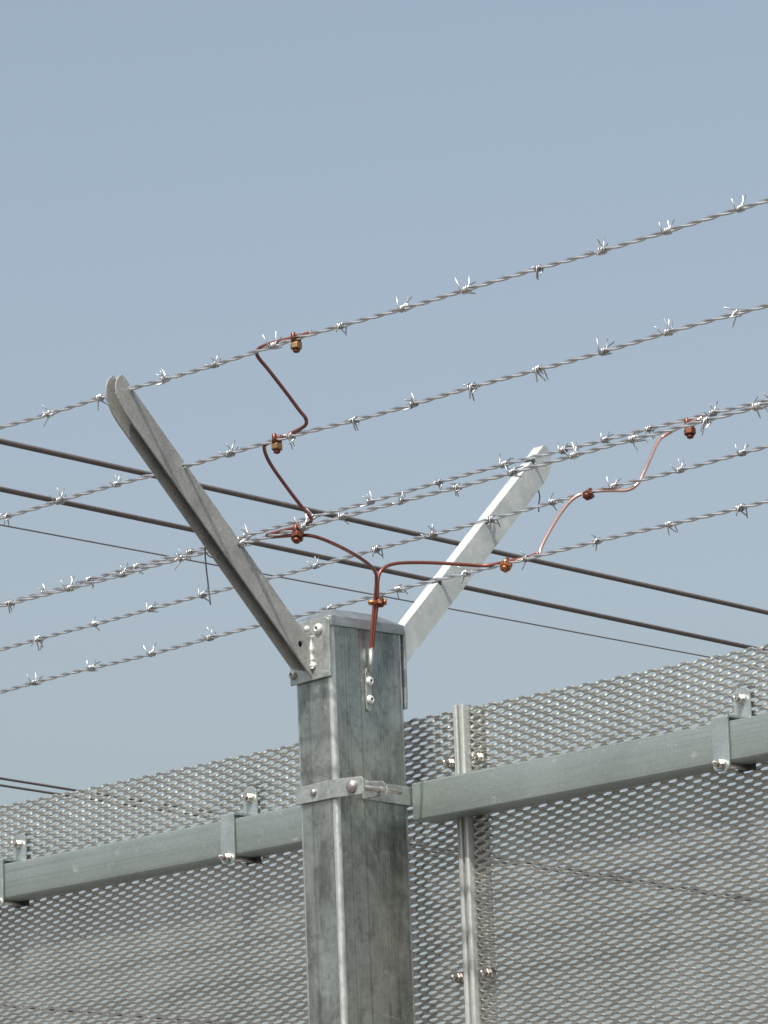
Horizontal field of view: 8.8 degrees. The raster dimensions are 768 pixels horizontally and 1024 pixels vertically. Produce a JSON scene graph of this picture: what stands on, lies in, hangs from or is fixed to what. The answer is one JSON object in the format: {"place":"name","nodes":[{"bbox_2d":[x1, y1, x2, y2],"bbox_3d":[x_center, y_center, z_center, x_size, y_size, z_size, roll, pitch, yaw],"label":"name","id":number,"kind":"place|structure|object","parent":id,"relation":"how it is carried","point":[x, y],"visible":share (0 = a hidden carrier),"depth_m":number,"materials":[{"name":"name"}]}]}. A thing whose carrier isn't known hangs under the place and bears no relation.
{"place":"outdoors","nodes":[
{"label":"outdoors","id":0,"kind":"place"},
{"bbox_2d":[3,1004,241,1023],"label":"overhead cable","id":1,"kind":"object","parent":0,"point":[89,1012],"visible":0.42,"depth_m":26.61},
{"bbox_2d":[0,784,750,901],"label":"overhead cable","id":2,"kind":"object","parent":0,"point":[48,792],"visible":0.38,"depth_m":26.64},
{"bbox_2d":[0,777,763,899],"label":"overhead cable","id":3,"kind":"object","parent":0,"point":[59,787],"visible":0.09,"depth_m":26.53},
{"bbox_2d":[0,438,767,614],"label":"overhead cable","id":4,"kind":"object","parent":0,"point":[348,519],"visible":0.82,"depth_m":15.30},
{"bbox_2d":[0,486,767,650],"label":"overhead cable","id":5,"kind":"object","parent":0,"point":[345,562],"visible":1,"depth_m":15.36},
{"bbox_2d":[0,524,767,668],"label":"overhead cable","id":6,"kind":"object","parent":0,"point":[363,592],"visible":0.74,"depth_m":15.34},
{"bbox_2d":[0,0,767,1023],"label":"sky","id":7,"kind":"structure","parent":0,"point":[184,183],"materials":[{"name":"blue"}]},
{"label":"ground","id":8,"kind":"structure","parent":0,"visible":0},
{"bbox_2d":[105,375,550,1023],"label":"fence post","id":9,"kind":"object","parent":8,"relation":"on","point":[353,793],"visible":0.99,"depth_m":5.92,"materials":[{"name":"metal"}]},
{"bbox_2d":[0,787,301,907],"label":"fence rail","id":10,"kind":"object","parent":9,"relation":"attached to","point":[250,835],"visible":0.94,"depth_m":6.30,"materials":[{"name":"metal"}]},
{"bbox_2d":[0,711,464,1023],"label":"panel","id":11,"kind":"object","parent":10,"relation":"attached to","point":[413,874],"visible":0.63,"depth_m":6.30,"materials":[{"name":"metal"}]},
{"bbox_2d":[204,547,223,604],"bbox_3d":[-0.198,0.054,5.891,0.031,0.108,0.008,-7,-13,19],"label":"tie wire","id":12,"kind":"object","parent":9,"relation":"hanging from","point":[205,552],"visible":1,"depth_m":5.89,"materials":[{"name":"grey metal"}]},
{"bbox_2d":[270,533,377,649],"bbox_3d":[-0.048,0.091,5.897,0.078,0.120,0.177,-12,-16,40],"label":"copper wire","id":13,"kind":"object","parent":9,"relation":"attached to","point":[362,559],"visible":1,"depth_m":5.90,"materials":[{"name":"brown metal"}]},
{"bbox_2d":[365,648,373,711],"bbox_3d":[-0.017,0.200,5.965,0.011,0.077,0.008,9,-17,-43],"label":"cable lug","id":14,"kind":"object","parent":9,"relation":"attached to","point":[369,682],"visible":1,"depth_m":5.96,"materials":[{"name":"metal"}]},
{"bbox_2d":[0,195,767,429],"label":"barbed wire","id":15,"kind":"object","parent":9,"relation":"attached to","point":[603,249],"visible":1,"depth_m":5.50,"materials":[{"name":"metal"}]},
{"bbox_2d":[255,330,312,536],"bbox_3d":[-0.114,-0.087,5.738,0.065,0.171,0.310,-2,-12,-2],"label":"copper wire","id":16,"kind":"object","parent":15,"relation":"attached to","point":[300,428],"visible":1,"depth_m":5.72,"materials":[{"name":"brown metal"}]},
{"bbox_2d":[290,332,301,352],"bbox_3d":[-0.098,-0.190,5.623,0.014,0.023,0.013,9,-17,-43],"label":"wire clamp","id":17,"kind":"object","parent":15,"relation":"attached to","point":[296,345],"visible":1,"depth_m":5.62,"materials":[{"name":"brown metal"}]},
{"bbox_2d":[0,303,767,526],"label":"barbed wire","id":18,"kind":"object","parent":9,"relation":"attached to","point":[474,386],"visible":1,"depth_m":5.58,"materials":[{"name":"metal"}]},
{"bbox_2d":[271,433,281,453],"bbox_3d":[-0.123,-0.078,5.747,0.012,0.024,0.014,-3,-12,3],"label":"wire clamp","id":19,"kind":"object","parent":18,"relation":"attached to","point":[276,446],"visible":1,"depth_m":5.74,"materials":[{"name":"brown metal"}]},
{"bbox_2d":[0,396,767,612],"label":"barbed wire","id":20,"kind":"object","parent":9,"relation":"attached to","point":[631,439],"visible":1,"depth_m":5.68,"materials":[{"name":"metal"}]},
{"bbox_2d":[291,522,303,543],"bbox_3d":[-0.101,0.025,5.830,0.014,0.027,0.022,-4,-12,6],"label":"wire clamp","id":21,"kind":"object","parent":20,"relation":"attached to","point":[297,536],"visible":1,"depth_m":5.82,"materials":[{"name":"brown metal"}]},
{"bbox_2d":[0,499,767,693],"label":"barbed wire","id":22,"kind":"object","parent":9,"relation":"attached to","point":[742,507],"visible":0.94,"depth_m":6.16,"materials":[{"name":"metal"}]},
{"bbox_2d":[500,557,512,572],"bbox_3d":[0.147,0.064,6.037,0.014,0.021,0.024,-4,-12,9],"label":"wire clamp","id":23,"kind":"object","parent":22,"relation":"attached to","point":[505,565],"visible":1,"depth_m":6.03,"materials":[{"name":"orange metal"}]},
{"bbox_2d":[0,443,767,650],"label":"barbed wire","id":24,"kind":"object","parent":9,"relation":"attached to","point":[433,533],"visible":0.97,"depth_m":6.30,"materials":[{"name":"metal"}]},
{"bbox_2d":[583,488,594,500],"bbox_3d":[0.249,-0.022,6.072,0.013,0.018,0.024,-7,-13,23],"label":"wire clamp","id":25,"kind":"object","parent":24,"relation":"attached to","point":[588,494],"visible":1,"depth_m":6.06,"materials":[{"name":"brown metal"}]},
{"bbox_2d":[0,394,767,604],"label":"barbed wire","id":26,"kind":"object","parent":9,"relation":"attached to","point":[508,462],"visible":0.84,"depth_m":6.39,"materials":[{"name":"metal"}]},
{"bbox_2d":[538,416,702,553],"bbox_3d":[0.284,-0.027,6.063,0.213,0.172,0.068,-1,-12,-7],"label":"copper wire","id":27,"kind":"object","parent":26,"relation":"attached to","point":[576,496],"visible":0.91,"depth_m":6.06,"materials":[{"name":"brown metal"}]},
{"bbox_2d":[684,418,695,438],"bbox_3d":[0.372,-0.102,6.088,0.014,0.026,0.016,0,-12,-8],"label":"wire clamp","id":28,"kind":"object","parent":26,"relation":"attached to","point":[689,432],"visible":0.84,"depth_m":6.08,"materials":[{"name":"brown metal"}]},
{"bbox_2d":[372,552,538,650],"bbox_3d":[0.083,0.113,6.016,0.208,0.117,0.066,-1,-12,-5],"label":"copper wire","id":29,"kind":"object","parent":9,"relation":"attached to","point":[383,568],"visible":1,"depth_m":6.02,"materials":[{"name":"brown metal"}]},
{"bbox_2d":[368,597,386,607],"bbox_3d":[-0.008,0.108,5.979,0.022,0.013,0.013,-3,-12,6],"label":"wire clamp","id":30,"kind":"object","parent":29,"relation":"attached to","point":[380,601],"visible":1,"depth_m":5.97,"materials":[{"name":"orange metal"}]},
{"bbox_2d":[412,687,767,823],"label":"fence rail","id":31,"kind":"object","parent":9,"relation":"attached to","point":[738,740],"visible":1,"depth_m":5.76,"materials":[{"name":"metal"}]},
{"bbox_2d":[469,643,767,1023],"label":"panel","id":32,"kind":"object","parent":31,"relation":"attached to","point":[649,841],"visible":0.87,"depth_m":5.77,"materials":[{"name":"metal"}]},
{"bbox_2d":[441,704,497,1023],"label":"joint strip","id":33,"kind":"object","parent":32,"relation":"attached to","point":[471,975],"visible":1,"depth_m":5.94,"materials":[{"name":"metal"}]}
]}

